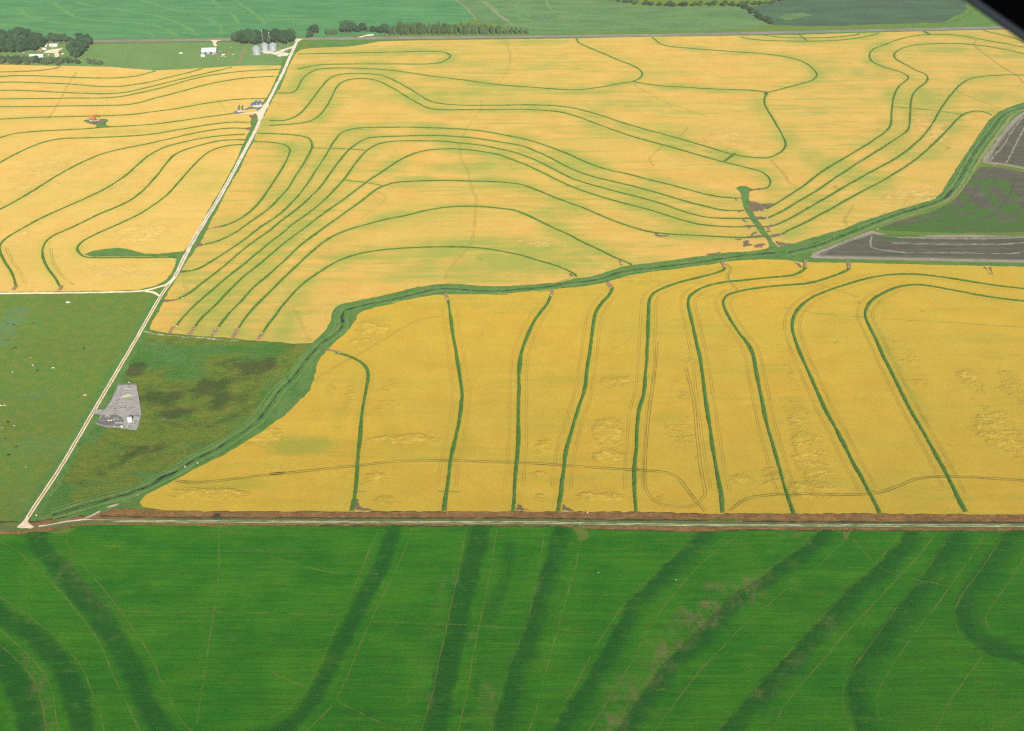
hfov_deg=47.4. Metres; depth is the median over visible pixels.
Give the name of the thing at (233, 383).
marsh
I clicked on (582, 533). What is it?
bare spot
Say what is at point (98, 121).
well ground
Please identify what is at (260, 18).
field contour
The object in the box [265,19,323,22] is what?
field contour
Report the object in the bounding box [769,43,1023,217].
levee
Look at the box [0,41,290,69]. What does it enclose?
pasture
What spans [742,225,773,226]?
levee end
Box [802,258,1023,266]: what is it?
grass strip
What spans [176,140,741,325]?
levee
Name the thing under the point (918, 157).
levee
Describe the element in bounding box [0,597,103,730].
crop line
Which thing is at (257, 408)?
canal berm
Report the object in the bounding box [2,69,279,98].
levee
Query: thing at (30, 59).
brush shrub
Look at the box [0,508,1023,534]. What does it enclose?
dead grass
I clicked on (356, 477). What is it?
levee
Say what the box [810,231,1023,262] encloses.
ploughed field
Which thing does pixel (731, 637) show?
crop line
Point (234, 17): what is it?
field contour
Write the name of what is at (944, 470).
levee
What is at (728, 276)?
wheel track
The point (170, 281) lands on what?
gravel road
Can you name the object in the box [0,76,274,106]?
levee
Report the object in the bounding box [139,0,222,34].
field contour
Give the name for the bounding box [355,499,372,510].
mud patch
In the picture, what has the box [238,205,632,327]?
levee
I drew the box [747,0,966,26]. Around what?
field
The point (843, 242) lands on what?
soil ridge
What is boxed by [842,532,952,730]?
crop line
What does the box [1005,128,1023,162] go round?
soil ridge
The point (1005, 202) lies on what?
soil rut
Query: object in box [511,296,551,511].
levee
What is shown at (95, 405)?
wheel rut
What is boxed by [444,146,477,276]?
wheel track
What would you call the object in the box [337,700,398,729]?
crop line
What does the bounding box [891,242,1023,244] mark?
soil ridge
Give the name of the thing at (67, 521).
wheel rut
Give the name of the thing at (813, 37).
levee
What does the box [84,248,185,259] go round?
grass patch
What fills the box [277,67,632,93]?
levee
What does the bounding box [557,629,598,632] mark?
crop line
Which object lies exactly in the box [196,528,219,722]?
crop line
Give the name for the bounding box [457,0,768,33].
field
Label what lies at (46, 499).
road verge
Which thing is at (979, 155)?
canal berm
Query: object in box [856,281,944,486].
wheel track
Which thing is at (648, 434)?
wheel track
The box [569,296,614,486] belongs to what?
wheel track
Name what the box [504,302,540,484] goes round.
wheel track
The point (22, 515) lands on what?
road verge
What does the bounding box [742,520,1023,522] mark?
ditch
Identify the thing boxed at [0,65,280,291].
rice field
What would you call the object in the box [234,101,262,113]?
pump ground
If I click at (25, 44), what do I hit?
broadleaf tree
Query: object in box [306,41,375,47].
grass patch
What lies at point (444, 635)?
crop line
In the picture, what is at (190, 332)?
levee end
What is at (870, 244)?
soil ridge
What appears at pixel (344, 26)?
broadleaf tree
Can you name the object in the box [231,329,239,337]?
levee end
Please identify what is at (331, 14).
field
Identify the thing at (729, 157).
levee
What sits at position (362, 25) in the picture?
broadleaf tree
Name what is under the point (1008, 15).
aircraft wing
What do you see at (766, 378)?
wheel track
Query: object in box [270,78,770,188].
levee
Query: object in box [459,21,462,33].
poplar tree
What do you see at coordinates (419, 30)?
poplar tree
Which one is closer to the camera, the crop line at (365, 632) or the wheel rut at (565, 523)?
the crop line at (365, 632)
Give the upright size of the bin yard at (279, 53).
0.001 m
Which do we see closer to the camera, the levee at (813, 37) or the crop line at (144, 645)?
the crop line at (144, 645)
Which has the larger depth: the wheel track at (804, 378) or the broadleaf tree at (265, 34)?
the broadleaf tree at (265, 34)
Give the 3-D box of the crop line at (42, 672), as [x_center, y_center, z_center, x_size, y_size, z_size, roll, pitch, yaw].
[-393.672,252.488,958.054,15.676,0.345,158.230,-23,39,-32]
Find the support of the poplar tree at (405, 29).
on the ground at (640, 2)
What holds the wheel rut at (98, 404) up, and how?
on the road crown at (95, 407)
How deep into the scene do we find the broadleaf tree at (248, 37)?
2392.08 m
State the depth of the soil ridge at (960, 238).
1642.79 m
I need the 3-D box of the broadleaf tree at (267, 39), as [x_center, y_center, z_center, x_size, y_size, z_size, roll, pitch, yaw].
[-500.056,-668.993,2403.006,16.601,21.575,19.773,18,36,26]
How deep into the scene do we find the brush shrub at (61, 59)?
2299.08 m
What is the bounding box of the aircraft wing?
[964,0,1023,41]
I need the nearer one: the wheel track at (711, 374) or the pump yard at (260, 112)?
the wheel track at (711, 374)
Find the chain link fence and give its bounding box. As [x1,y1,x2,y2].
[99,383,140,429]
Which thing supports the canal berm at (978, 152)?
on the canal bank
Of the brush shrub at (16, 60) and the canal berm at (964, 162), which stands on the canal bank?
the canal berm at (964, 162)
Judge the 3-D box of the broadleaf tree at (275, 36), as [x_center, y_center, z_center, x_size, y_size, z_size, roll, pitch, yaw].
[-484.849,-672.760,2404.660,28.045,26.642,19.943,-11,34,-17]
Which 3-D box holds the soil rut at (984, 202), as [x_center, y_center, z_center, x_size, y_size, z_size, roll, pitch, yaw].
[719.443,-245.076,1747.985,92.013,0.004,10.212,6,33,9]
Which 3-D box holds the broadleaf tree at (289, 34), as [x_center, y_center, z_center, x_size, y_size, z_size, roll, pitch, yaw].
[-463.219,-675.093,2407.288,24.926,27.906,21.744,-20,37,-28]
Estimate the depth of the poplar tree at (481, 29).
2462.95 m
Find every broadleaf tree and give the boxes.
[5,42,15,52]
[12,29,21,34]
[15,39,24,43]
[15,45,24,52]
[22,42,30,51]
[28,43,36,50]
[30,35,40,46]
[54,33,61,43]
[60,33,68,41]
[73,48,80,55]
[230,32,236,42]
[237,33,245,44]
[244,33,253,45]
[256,33,265,41]
[262,31,269,37]
[265,35,271,43]
[271,33,279,44]
[279,32,286,45]
[284,31,293,43]
[287,28,296,40]
[305,30,313,36]
[310,24,319,34]
[339,20,351,31]
[341,19,354,33]
[346,22,356,33]
[359,23,366,31]
[376,26,383,33]
[380,23,389,31]
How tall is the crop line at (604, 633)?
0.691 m
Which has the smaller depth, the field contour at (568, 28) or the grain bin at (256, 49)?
the grain bin at (256, 49)
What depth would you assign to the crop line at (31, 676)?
947.54 m
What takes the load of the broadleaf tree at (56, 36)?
on the ground at (640, 2)
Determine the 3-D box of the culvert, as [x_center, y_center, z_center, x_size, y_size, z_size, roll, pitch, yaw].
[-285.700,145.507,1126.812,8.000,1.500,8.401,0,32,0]
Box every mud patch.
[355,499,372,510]
[516,505,529,510]
[562,505,572,510]
[654,233,669,236]
[743,240,751,246]
[749,201,772,210]
[753,243,765,247]
[776,241,791,245]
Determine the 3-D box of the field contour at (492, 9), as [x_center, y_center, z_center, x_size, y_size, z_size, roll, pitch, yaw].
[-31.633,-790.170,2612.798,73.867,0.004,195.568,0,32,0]
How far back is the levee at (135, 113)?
2061.68 m
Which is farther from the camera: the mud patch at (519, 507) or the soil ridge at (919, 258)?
the soil ridge at (919, 258)
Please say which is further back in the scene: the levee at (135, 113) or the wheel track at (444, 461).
the levee at (135, 113)
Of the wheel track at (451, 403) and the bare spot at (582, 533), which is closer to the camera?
the bare spot at (582, 533)
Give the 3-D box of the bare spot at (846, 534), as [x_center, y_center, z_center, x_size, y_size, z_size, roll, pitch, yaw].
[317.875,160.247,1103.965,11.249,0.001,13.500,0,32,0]
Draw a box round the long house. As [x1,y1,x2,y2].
[29,54,43,57]
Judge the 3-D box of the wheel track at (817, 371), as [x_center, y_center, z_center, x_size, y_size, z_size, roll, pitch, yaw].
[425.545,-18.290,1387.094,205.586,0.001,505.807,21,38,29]
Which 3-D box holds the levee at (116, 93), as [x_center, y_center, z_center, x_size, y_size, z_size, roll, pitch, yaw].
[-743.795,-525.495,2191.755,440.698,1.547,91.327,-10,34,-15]
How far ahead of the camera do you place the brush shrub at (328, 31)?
2463.49 m
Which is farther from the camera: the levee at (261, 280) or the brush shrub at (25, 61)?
the brush shrub at (25, 61)
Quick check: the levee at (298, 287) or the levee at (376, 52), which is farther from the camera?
the levee at (376, 52)
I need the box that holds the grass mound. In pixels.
[84,119,108,126]
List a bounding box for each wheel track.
[5,248,26,284]
[50,255,73,285]
[174,459,706,510]
[314,316,437,379]
[436,311,454,485]
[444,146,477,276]
[455,307,471,486]
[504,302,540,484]
[522,306,553,486]
[551,298,598,485]
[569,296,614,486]
[623,270,711,488]
[642,275,718,489]
[643,341,706,507]
[680,282,711,489]
[694,275,804,490]
[715,284,779,495]
[726,264,738,290]
[729,276,845,495]
[729,475,1023,509]
[783,270,892,494]
[799,277,1016,487]
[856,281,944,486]
[871,287,1014,493]
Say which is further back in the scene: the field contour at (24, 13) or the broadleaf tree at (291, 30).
the field contour at (24, 13)
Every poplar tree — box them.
[397,22,399,34]
[400,23,403,34]
[404,24,407,34]
[410,23,413,34]
[413,22,416,34]
[417,22,421,34]
[427,23,430,33]
[434,23,436,34]
[437,21,440,33]
[441,23,444,33]
[447,24,450,34]
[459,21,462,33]
[471,24,474,34]
[479,24,482,34]
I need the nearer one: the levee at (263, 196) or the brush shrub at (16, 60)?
the levee at (263, 196)
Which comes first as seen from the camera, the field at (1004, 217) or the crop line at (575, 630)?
the crop line at (575, 630)
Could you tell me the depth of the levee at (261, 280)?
1663.90 m
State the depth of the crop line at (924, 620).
1013.49 m
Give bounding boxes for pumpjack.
[89,114,98,120]
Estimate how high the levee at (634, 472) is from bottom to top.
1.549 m
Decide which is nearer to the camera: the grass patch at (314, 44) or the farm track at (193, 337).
the farm track at (193, 337)
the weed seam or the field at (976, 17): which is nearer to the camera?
the weed seam
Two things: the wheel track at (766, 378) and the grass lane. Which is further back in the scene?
the wheel track at (766, 378)
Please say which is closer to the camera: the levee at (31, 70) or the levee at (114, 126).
the levee at (114, 126)
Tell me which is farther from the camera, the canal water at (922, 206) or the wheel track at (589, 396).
the canal water at (922, 206)
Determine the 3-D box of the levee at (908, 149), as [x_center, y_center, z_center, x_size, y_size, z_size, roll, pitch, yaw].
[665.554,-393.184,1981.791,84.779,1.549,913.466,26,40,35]
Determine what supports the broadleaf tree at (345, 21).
on the field at (331, 14)
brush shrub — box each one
[14,58,21,64]
[22,58,28,64]
[28,56,33,63]
[57,57,63,63]
[325,29,331,34]
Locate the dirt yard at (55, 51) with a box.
[44,48,62,56]
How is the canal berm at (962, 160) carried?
on the canal bank
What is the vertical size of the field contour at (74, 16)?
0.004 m
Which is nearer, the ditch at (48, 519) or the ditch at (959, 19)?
the ditch at (48, 519)
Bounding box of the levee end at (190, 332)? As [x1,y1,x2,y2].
[187,327,195,334]
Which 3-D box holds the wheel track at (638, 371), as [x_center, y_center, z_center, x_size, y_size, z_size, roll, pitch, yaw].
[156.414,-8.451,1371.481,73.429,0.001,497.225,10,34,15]
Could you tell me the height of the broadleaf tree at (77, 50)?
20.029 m
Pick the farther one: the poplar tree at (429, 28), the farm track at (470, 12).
the farm track at (470, 12)
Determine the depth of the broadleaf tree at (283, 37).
2392.14 m
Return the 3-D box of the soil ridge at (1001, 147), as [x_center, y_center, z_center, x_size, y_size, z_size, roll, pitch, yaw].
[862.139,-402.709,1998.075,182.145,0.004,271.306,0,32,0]
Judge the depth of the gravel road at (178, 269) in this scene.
1843.52 m
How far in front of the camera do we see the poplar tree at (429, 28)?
2464.58 m
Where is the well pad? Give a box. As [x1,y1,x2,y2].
[97,385,141,429]
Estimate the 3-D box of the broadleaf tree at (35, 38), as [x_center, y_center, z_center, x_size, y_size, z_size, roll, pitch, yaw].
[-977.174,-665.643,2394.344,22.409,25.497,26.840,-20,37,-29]
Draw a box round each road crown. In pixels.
[28,279,174,519]
[175,165,236,275]
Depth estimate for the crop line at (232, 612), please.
1017.29 m
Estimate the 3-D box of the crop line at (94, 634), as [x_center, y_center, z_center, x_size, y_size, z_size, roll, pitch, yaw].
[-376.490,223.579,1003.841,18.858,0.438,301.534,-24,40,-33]
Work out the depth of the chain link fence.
1283.40 m
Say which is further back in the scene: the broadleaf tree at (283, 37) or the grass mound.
the broadleaf tree at (283, 37)
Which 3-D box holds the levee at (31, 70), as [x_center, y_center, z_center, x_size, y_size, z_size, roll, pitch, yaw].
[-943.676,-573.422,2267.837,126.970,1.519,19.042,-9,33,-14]
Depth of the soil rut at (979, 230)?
1664.75 m
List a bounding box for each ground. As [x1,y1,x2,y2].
[0,0,1023,534]
[87,120,105,123]
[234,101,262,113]
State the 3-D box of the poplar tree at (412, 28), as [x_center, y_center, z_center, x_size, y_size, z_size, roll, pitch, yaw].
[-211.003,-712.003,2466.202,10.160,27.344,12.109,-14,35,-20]
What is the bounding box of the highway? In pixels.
[41,26,1003,42]
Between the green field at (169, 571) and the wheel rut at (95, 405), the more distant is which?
the wheel rut at (95, 405)
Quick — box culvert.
[212,514,219,518]
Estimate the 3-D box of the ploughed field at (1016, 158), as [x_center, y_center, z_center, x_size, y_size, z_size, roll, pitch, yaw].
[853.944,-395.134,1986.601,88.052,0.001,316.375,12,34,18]
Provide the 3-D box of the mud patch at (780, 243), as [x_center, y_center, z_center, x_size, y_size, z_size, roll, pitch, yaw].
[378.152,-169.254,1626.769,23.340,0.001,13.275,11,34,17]
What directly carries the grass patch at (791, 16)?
on the field at (840, 12)
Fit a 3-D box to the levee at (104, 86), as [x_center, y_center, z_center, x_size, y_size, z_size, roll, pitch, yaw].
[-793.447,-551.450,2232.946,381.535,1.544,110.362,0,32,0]
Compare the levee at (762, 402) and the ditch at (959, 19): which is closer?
the levee at (762, 402)
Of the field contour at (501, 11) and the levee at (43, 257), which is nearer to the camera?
the levee at (43, 257)
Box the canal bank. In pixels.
[39,102,1023,520]
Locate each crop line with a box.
[0,542,139,730]
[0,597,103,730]
[0,629,57,728]
[0,645,46,730]
[66,533,192,730]
[120,611,338,614]
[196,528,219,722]
[268,532,377,718]
[268,555,378,574]
[269,670,309,688]
[307,528,411,730]
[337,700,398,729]
[373,621,526,627]
[420,529,465,730]
[458,528,496,730]
[489,533,544,730]
[528,544,580,730]
[554,536,696,723]
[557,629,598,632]
[588,535,737,730]
[610,545,799,730]
[655,541,843,730]
[718,534,899,730]
[769,532,936,730]
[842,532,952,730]
[853,538,949,586]
[876,535,983,714]
[935,539,1000,730]
[980,711,1023,730]
[985,558,1023,630]
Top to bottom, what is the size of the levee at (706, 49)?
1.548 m
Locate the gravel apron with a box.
[17,516,33,528]
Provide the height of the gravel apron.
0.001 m
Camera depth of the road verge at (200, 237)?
1789.81 m
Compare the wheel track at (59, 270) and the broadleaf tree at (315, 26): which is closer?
the wheel track at (59, 270)
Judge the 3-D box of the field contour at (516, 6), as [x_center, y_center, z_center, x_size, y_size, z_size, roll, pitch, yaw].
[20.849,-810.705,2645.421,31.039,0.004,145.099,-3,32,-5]
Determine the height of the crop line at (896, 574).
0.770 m
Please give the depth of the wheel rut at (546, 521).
1121.03 m
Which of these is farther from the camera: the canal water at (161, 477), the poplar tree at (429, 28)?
the poplar tree at (429, 28)
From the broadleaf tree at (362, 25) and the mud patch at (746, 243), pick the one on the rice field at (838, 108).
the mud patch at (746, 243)
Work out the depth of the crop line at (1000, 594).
1035.62 m
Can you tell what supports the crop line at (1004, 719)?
on the green field at (169, 571)
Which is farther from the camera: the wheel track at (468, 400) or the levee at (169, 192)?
the levee at (169, 192)
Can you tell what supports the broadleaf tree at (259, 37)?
on the pasture at (155, 56)
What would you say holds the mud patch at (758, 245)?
on the rice field at (838, 108)
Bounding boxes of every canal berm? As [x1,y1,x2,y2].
[50,250,766,510]
[50,250,775,513]
[53,253,778,518]
[54,256,778,521]
[786,105,1023,251]
[787,104,1023,249]
[791,108,1023,254]
[793,110,1023,256]
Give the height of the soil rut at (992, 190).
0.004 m
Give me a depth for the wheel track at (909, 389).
1333.58 m
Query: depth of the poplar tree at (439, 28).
2461.38 m
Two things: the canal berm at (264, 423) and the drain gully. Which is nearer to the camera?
the canal berm at (264, 423)
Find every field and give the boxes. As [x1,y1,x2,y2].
[0,0,473,38]
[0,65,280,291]
[0,525,1023,730]
[140,259,1023,514]
[150,30,1023,343]
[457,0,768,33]
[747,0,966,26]
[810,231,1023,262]
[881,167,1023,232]
[940,9,997,27]
[982,112,1023,168]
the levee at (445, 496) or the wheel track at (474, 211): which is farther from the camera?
the wheel track at (474, 211)
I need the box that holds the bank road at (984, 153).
[812,109,1023,252]
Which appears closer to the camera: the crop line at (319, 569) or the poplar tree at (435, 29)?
the crop line at (319, 569)
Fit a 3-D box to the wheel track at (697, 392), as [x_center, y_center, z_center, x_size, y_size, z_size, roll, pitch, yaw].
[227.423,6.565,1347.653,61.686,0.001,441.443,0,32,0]
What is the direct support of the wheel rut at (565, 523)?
on the grass lane
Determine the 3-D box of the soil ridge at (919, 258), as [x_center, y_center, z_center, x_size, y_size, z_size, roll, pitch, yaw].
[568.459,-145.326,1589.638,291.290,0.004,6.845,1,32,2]
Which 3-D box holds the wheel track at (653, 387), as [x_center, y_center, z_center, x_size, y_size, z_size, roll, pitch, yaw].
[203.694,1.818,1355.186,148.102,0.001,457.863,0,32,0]
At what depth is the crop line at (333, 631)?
998.48 m
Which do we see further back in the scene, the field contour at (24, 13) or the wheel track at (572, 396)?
the field contour at (24, 13)
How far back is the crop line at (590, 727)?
999.47 m
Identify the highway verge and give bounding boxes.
[36,29,1004,43]
[49,25,999,39]
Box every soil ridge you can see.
[815,234,868,253]
[821,256,1023,260]
[869,236,1020,253]
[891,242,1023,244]
[897,236,1023,239]
[986,124,1009,160]
[990,115,1023,160]
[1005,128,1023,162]
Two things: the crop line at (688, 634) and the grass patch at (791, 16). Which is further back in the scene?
the grass patch at (791, 16)
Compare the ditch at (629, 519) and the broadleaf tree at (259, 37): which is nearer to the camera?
the ditch at (629, 519)
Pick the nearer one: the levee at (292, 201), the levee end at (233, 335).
the levee end at (233, 335)
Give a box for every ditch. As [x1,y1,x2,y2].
[29,516,84,522]
[91,29,982,42]
[100,515,708,520]
[254,511,1001,532]
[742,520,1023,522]
[942,12,972,24]
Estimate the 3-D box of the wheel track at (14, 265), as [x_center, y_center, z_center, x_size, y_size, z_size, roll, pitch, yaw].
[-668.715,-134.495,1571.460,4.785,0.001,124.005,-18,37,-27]
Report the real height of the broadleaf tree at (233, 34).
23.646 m
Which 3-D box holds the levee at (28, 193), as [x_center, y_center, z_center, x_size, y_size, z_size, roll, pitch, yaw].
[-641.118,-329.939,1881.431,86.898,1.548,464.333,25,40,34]
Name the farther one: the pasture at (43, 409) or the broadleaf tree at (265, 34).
the broadleaf tree at (265, 34)
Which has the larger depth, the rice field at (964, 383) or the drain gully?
the drain gully
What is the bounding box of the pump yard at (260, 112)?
[241,100,268,119]
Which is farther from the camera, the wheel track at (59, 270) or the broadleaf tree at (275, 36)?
the broadleaf tree at (275, 36)
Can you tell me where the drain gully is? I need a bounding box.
[736,186,786,252]
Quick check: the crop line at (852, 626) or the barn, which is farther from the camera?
the barn
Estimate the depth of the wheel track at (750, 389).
1315.14 m
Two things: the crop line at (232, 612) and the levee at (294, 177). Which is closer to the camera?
the crop line at (232, 612)
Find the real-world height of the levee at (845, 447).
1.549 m
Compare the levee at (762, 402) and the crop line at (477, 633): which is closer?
the crop line at (477, 633)
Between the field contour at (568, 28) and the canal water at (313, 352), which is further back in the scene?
the field contour at (568, 28)
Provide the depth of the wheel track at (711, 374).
1357.15 m
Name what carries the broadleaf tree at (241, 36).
on the pasture at (155, 56)
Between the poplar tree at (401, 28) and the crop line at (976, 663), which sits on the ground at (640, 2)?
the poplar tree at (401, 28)
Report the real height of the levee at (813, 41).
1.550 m
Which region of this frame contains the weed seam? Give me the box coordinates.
[784,307,1023,327]
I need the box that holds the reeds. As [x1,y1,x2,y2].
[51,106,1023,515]
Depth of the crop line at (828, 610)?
1021.62 m
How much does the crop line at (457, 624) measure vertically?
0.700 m
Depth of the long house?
2338.35 m
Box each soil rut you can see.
[820,236,869,253]
[925,181,979,220]
[940,226,1013,230]
[942,179,995,221]
[951,181,1016,226]
[960,198,1023,203]
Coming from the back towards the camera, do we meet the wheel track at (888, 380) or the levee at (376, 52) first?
the levee at (376, 52)
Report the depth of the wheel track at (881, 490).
1160.70 m
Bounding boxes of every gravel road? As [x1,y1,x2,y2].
[0,276,175,293]
[173,41,298,275]
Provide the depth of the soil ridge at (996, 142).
1950.67 m
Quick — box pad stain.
[97,415,123,425]
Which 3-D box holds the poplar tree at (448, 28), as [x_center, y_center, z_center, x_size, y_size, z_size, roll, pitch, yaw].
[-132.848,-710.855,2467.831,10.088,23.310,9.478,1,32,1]
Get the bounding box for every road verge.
[14,276,171,520]
[30,279,175,519]
[170,41,295,274]
[178,39,302,274]
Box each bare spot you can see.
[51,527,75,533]
[571,526,588,542]
[841,530,850,538]
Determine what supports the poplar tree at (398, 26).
on the ground at (640, 2)
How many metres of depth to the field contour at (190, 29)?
2586.84 m
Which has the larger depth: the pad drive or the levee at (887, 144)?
the levee at (887, 144)
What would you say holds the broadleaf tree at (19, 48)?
on the pasture at (155, 56)
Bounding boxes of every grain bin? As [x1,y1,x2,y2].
[252,45,260,54]
[261,42,268,50]
[269,42,276,50]
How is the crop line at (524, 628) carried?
on the green field at (169, 571)
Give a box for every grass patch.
[84,248,185,259]
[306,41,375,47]
[709,518,740,521]
[778,13,811,19]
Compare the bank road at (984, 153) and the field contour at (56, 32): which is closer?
the bank road at (984, 153)
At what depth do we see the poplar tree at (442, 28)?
2463.82 m
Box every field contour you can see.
[0,24,74,36]
[17,7,156,36]
[52,2,178,35]
[76,2,199,35]
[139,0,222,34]
[211,0,239,23]
[233,0,266,24]
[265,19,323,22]
[478,0,576,26]
[482,1,513,24]
[514,0,530,16]
[529,28,607,28]
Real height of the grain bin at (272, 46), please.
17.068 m
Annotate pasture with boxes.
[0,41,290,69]
[0,286,164,525]
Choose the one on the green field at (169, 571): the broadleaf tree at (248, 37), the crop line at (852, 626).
the crop line at (852, 626)
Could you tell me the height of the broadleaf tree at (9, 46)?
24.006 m
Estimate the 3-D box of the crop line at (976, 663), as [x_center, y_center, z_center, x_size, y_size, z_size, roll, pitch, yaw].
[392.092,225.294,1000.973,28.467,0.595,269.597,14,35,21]
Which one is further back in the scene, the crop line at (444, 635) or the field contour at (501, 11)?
the field contour at (501, 11)
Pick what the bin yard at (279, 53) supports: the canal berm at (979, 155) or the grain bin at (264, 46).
the grain bin at (264, 46)
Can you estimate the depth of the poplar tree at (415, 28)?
2463.36 m
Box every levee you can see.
[0,67,231,93]
[0,68,202,86]
[0,71,154,78]
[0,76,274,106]
[0,98,265,119]
[0,113,232,137]
[0,121,249,162]
[0,127,245,209]
[0,134,244,284]
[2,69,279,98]
[5,66,60,71]
[41,139,245,285]
[76,144,244,257]
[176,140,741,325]
[179,135,743,298]
[184,127,738,271]
[194,148,756,326]
[203,133,312,244]
[217,180,764,326]
[218,141,290,227]
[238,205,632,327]
[262,246,577,331]
[269,73,786,157]
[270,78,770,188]
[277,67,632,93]
[298,51,450,68]
[335,352,369,511]
[442,299,463,510]
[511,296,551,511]
[556,288,613,510]
[575,37,817,91]
[632,267,725,511]
[687,266,806,513]
[722,267,850,513]
[724,153,736,161]
[741,33,878,41]
[764,33,860,37]
[766,34,1022,208]
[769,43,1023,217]
[777,74,1019,224]
[780,110,991,234]
[790,273,1023,513]
[864,284,1023,511]
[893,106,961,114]
[983,30,1022,41]
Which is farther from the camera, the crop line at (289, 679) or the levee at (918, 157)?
the levee at (918, 157)
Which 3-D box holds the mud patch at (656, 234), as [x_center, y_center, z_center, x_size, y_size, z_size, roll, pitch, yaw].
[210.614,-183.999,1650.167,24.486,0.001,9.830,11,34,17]
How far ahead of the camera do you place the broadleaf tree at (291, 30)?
2419.04 m
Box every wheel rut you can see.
[27,287,165,515]
[29,277,175,516]
[39,519,97,526]
[113,521,1023,526]
[130,520,1007,524]
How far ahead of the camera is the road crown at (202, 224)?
1674.74 m
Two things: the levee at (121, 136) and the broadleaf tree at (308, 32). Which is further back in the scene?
the broadleaf tree at (308, 32)
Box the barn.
[201,47,217,53]
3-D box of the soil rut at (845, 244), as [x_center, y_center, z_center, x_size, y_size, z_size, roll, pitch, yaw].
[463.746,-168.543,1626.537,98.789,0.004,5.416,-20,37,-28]
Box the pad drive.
[93,409,103,414]
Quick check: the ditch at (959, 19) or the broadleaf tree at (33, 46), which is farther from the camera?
the ditch at (959, 19)
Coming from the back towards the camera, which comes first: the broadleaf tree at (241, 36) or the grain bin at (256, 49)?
the broadleaf tree at (241, 36)
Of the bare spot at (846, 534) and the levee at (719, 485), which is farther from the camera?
the levee at (719, 485)
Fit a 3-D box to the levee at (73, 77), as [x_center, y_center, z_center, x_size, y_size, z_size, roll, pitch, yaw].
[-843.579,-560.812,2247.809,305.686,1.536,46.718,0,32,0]
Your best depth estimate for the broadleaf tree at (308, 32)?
2436.99 m
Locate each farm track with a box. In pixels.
[107,494,138,507]
[143,331,239,340]
[455,0,476,19]
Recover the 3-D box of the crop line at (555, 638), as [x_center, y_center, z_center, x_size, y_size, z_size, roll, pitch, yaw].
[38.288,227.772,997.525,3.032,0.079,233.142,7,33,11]
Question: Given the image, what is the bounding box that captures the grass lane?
[0,518,1023,530]
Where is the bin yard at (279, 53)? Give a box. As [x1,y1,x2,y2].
[262,44,295,56]
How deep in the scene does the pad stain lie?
1264.28 m
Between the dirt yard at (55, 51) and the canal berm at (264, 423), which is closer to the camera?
the canal berm at (264, 423)
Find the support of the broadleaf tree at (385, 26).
on the field at (331, 14)
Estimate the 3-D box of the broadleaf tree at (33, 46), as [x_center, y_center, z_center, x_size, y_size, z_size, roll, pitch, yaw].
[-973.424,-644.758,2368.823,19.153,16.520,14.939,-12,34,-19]
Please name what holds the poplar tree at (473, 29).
on the ground at (640, 2)
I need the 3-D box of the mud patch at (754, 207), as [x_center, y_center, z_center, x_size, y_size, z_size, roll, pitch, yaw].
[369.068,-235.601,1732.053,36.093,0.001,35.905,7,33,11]
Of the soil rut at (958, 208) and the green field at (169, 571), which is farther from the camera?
the soil rut at (958, 208)
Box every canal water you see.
[51,253,762,514]
[157,472,173,480]
[788,108,1020,252]
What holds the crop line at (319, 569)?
on the green field at (169, 571)
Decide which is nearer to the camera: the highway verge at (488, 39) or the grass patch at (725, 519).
the grass patch at (725, 519)
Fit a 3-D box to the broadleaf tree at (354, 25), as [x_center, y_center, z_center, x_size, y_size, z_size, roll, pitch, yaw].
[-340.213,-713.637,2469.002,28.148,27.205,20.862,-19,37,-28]
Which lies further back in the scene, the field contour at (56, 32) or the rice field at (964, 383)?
the field contour at (56, 32)
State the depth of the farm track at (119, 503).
1142.79 m
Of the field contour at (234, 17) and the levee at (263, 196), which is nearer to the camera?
the levee at (263, 196)
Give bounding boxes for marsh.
[38,332,310,518]
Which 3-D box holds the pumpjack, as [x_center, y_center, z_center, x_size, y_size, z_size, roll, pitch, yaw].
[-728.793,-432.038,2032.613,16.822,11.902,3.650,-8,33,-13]
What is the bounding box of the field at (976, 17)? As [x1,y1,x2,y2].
[940,9,997,27]
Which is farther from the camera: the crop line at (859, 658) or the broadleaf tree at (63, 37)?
the broadleaf tree at (63, 37)

